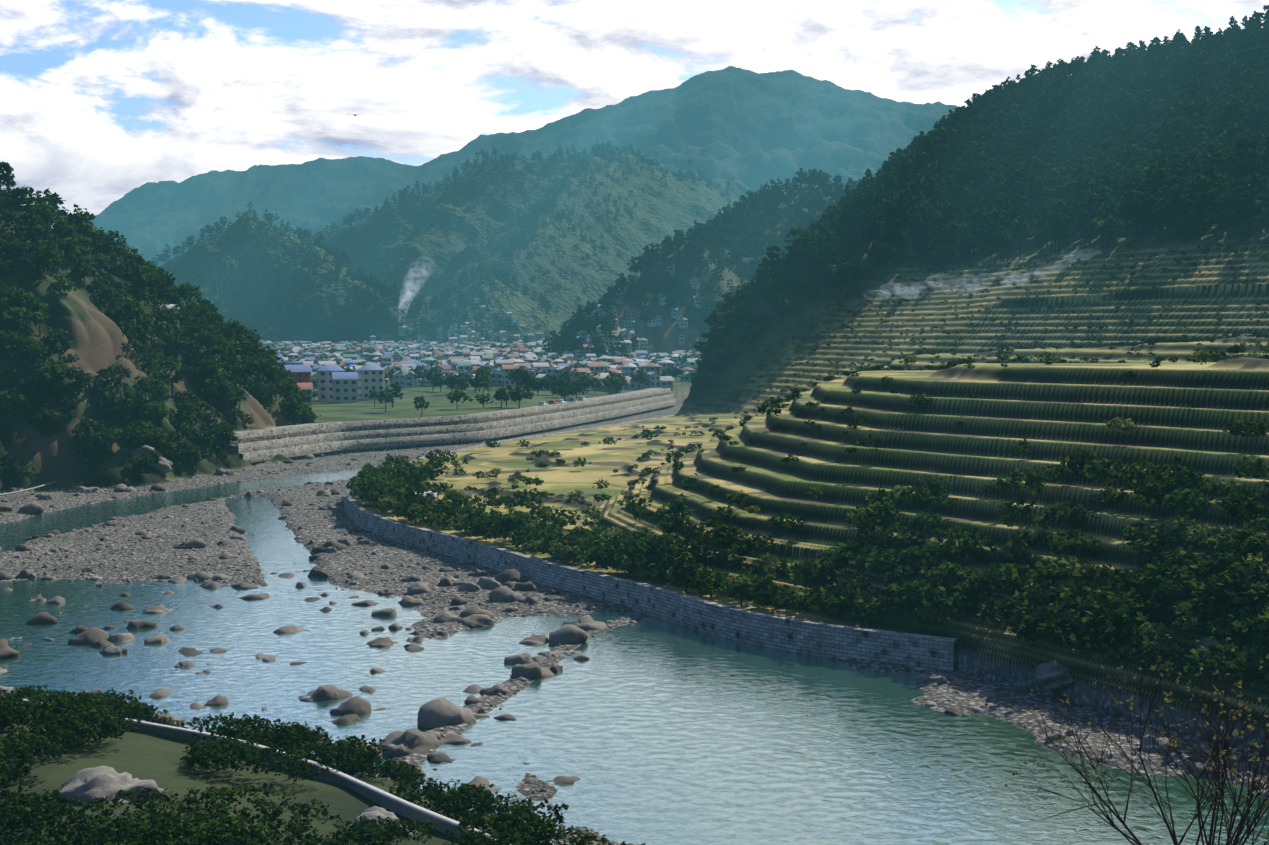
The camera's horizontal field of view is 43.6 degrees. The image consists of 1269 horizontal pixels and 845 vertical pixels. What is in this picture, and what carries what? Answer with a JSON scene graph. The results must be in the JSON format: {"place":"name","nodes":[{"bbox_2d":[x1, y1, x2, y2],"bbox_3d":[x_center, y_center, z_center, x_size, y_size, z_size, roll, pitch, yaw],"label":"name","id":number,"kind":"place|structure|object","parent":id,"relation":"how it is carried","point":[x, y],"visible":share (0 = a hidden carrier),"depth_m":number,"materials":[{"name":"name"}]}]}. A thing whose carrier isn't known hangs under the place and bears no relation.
{"place":"outdoors","nodes":[
{"label":"outdoors","id":0,"kind":"place"},
{"bbox_2d":[0,44,1268,844],"bbox_3d":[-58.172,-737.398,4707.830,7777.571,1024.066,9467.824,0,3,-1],"label":"valley terrain","id":1,"kind":"structure","parent":0,"point":[750,131],"depth_m":409.15,"materials":[{"name":"green plant"}]},
{"bbox_2d":[0,481,56,495],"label":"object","id":2,"kind":"object","parent":1,"relation":"on","point":[14,492],"visible":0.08,"depth_m":339.95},
{"bbox_2d":[1,185,271,361],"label":"trees","id":3,"kind":"object","parent":1,"relation":"on","point":[65,229],"visible":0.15,"depth_m":431.14,"materials":[{"name":"green plant"}]},
{"bbox_2d":[0,161,320,476],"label":"hill trees","id":4,"kind":"object","parent":1,"relation":"on","point":[247,353],"visible":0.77,"depth_m":407.74,"materials":[{"name":"green plant"}]},
{"bbox_2d":[3,695,510,844],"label":"guardrail","id":5,"kind":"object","parent":1,"relation":"on","point":[400,806],"depth_m":110.81,"materials":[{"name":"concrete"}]},
{"bbox_2d":[150,201,465,341],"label":"trees","id":6,"kind":"object","parent":1,"relation":"on","point":[382,292],"visible":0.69,"depth_m":2178.06,"materials":[{"name":"green plant"}]},
{"bbox_2d":[0,685,645,844],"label":"bank bushes","id":7,"kind":"object","parent":1,"relation":"on","point":[88,722],"visible":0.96,"depth_m":104.21,"materials":[{"name":"green plant"}]},
{"bbox_2d":[150,355,650,449],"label":"roadside trees","id":8,"kind":"object","parent":1,"relation":"on","point":[616,383],"visible":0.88,"depth_m":549.74,"materials":[{"name":"green plant"}]},
{"bbox_2d":[231,388,670,438],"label":"embankment wall","id":9,"kind":"structure","parent":1,"relation":"on","point":[333,427],"depth_m":487.02,"materials":[{"name":"concrete"}]},
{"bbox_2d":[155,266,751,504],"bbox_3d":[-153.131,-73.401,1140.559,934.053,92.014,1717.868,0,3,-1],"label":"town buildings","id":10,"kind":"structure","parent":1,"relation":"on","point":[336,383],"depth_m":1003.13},
{"bbox_2d":[238,394,672,453],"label":"embankment wall","id":11,"kind":"structure","parent":1,"relation":"on","point":[299,441],"depth_m":489.75,"materials":[{"name":"concrete"}]},
{"bbox_2d":[240,399,675,462],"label":"embankment wall","id":12,"kind":"structure","parent":1,"relation":"on","point":[270,454],"depth_m":491.22,"materials":[{"name":"concrete"}]},
{"bbox_2d":[264,343,685,407],"bbox_3d":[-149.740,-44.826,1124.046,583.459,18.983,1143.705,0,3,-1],"label":"town trees","id":13,"kind":"object","parent":1,"relation":"on","point":[480,377],"visible":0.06,"depth_m":688.41,"materials":[{"name":"green plant"}]},
{"bbox_2d":[270,343,692,407],"bbox_3d":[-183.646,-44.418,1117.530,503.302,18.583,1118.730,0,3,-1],"label":"town palms","id":14,"kind":"object","parent":1,"relation":"on","point":[490,368],"visible":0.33,"depth_m":732.69,"materials":[{"name":"green plant"}]},
{"bbox_2d":[298,140,669,255],"bbox_3d":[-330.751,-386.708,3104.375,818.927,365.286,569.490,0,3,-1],"label":"trees","id":15,"kind":"object","parent":1,"relation":"on","point":[425,190],"visible":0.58,"depth_m":3029.06,"materials":[{"name":"green plant"}]},
{"bbox_2d":[311,362,684,407],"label":"town edge trees","id":16,"kind":"object","parent":1,"relation":"on","point":[428,375],"visible":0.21,"depth_m":675.86,"materials":[{"name":"green plant"}]},
{"bbox_2d":[538,396,584,405],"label":"vehicles","id":17,"kind":"object","parent":1,"relation":"on","point":[559,401],"visible":0.9,"depth_m":596.77,"materials":[{"name":"metal"}]},
{"bbox_2d":[366,143,764,341],"bbox_3d":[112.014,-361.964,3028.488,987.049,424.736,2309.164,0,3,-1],"label":"trees","id":18,"kind":"object","parent":1,"relation":"on","point":[558,216],"visible":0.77,"depth_m":2535.94,"materials":[{"name":"green plant"}]},
{"bbox_2d":[0,419,1268,844],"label":"river rocks","id":19,"kind":"object","parent":1,"relation":"on","point":[86,785],"visible":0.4,"depth_m":184.83,"materials":[{"name":"grey stone"}]},
{"bbox_2d":[344,414,957,670],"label":"retaining wall","id":20,"kind":"structure","parent":1,"relation":"on","point":[821,639],"depth_m":190.29,"materials":[{"name":"stone"}]},
{"bbox_2d":[541,168,872,358],"bbox_3d":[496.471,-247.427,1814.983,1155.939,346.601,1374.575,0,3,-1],"label":"trees","id":21,"kind":"object","parent":1,"relation":"on","point":[577,323],"visible":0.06,"depth_m":1327.03,"materials":[{"name":"green plant"}]},
{"bbox_2d":[567,168,854,351],"bbox_3d":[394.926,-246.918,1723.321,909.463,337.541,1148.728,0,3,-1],"label":"pine","id":22,"kind":"object","parent":1,"relation":"on","point":[608,300],"visible":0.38,"depth_m":1369.05,"materials":[{"name":"green plant"}]},
{"bbox_2d":[690,259,871,390],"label":"forest trees","id":23,"kind":"object","parent":1,"relation":"on","point":[740,312],"visible":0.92,"depth_m":669.71,"materials":[{"name":"green plant"}]},
{"bbox_2d":[346,344,1268,688],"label":"bank bushes","id":24,"kind":"object","parent":1,"relation":"on","point":[1100,620],"visible":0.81,"depth_m":176.06,"materials":[{"name":"green plant"}]},
{"bbox_2d":[350,449,1265,660],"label":"bushes","id":25,"kind":"object","parent":1,"relation":"on","point":[679,561],"visible":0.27,"depth_m":209.63,"materials":[{"name":"green plant"}]},
{"bbox_2d":[511,241,1268,507],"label":"crop","id":26,"kind":"object","parent":1,"relation":"on","point":[795,392],"visible":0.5,"depth_m":453.35,"materials":[{"name":"green plant"}]},
{"bbox_2d":[756,12,1268,289],"bbox_3d":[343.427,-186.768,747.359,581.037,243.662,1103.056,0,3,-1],"label":"pine forest","id":27,"kind":"object","parent":1,"relation":"on","point":[1144,185],"visible":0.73,"depth_m":780.17,"materials":[{"name":"green plant"}]},
{"bbox_2d":[842,5,1268,230],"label":"trees","id":28,"kind":"object","parent":1,"relation":"on","point":[982,101],"visible":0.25,"depth_m":891.77,"materials":[{"name":"green plant"}]},
{"bbox_2d":[1005,630,1268,844],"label":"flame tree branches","id":29,"kind":"object","parent":1,"relation":"on","point":[1217,772],"visible":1,"depth_m":12.64,"materials":[{"name":"wood"},{"name":"foliage leaves"}]},
{"bbox_2d":[0,463,1268,844],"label":"river water","id":30,"kind":"structure","parent":0,"point":[654,731],"depth_m":148.17,"materials":[{"name":"blue liquid"}]},
{"bbox_2d":[0,0,1268,225],"label":"sky","id":31,"kind":"structure","parent":0,"point":[101,100],"materials":[{"name":"white"}]},
{"bbox_2d":[398,249,1101,318],"bbox_3d":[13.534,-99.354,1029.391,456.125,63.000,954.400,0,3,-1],"label":"smoke","id":32,"kind":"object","parent":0,"point":[416,289],"depth_m":567.93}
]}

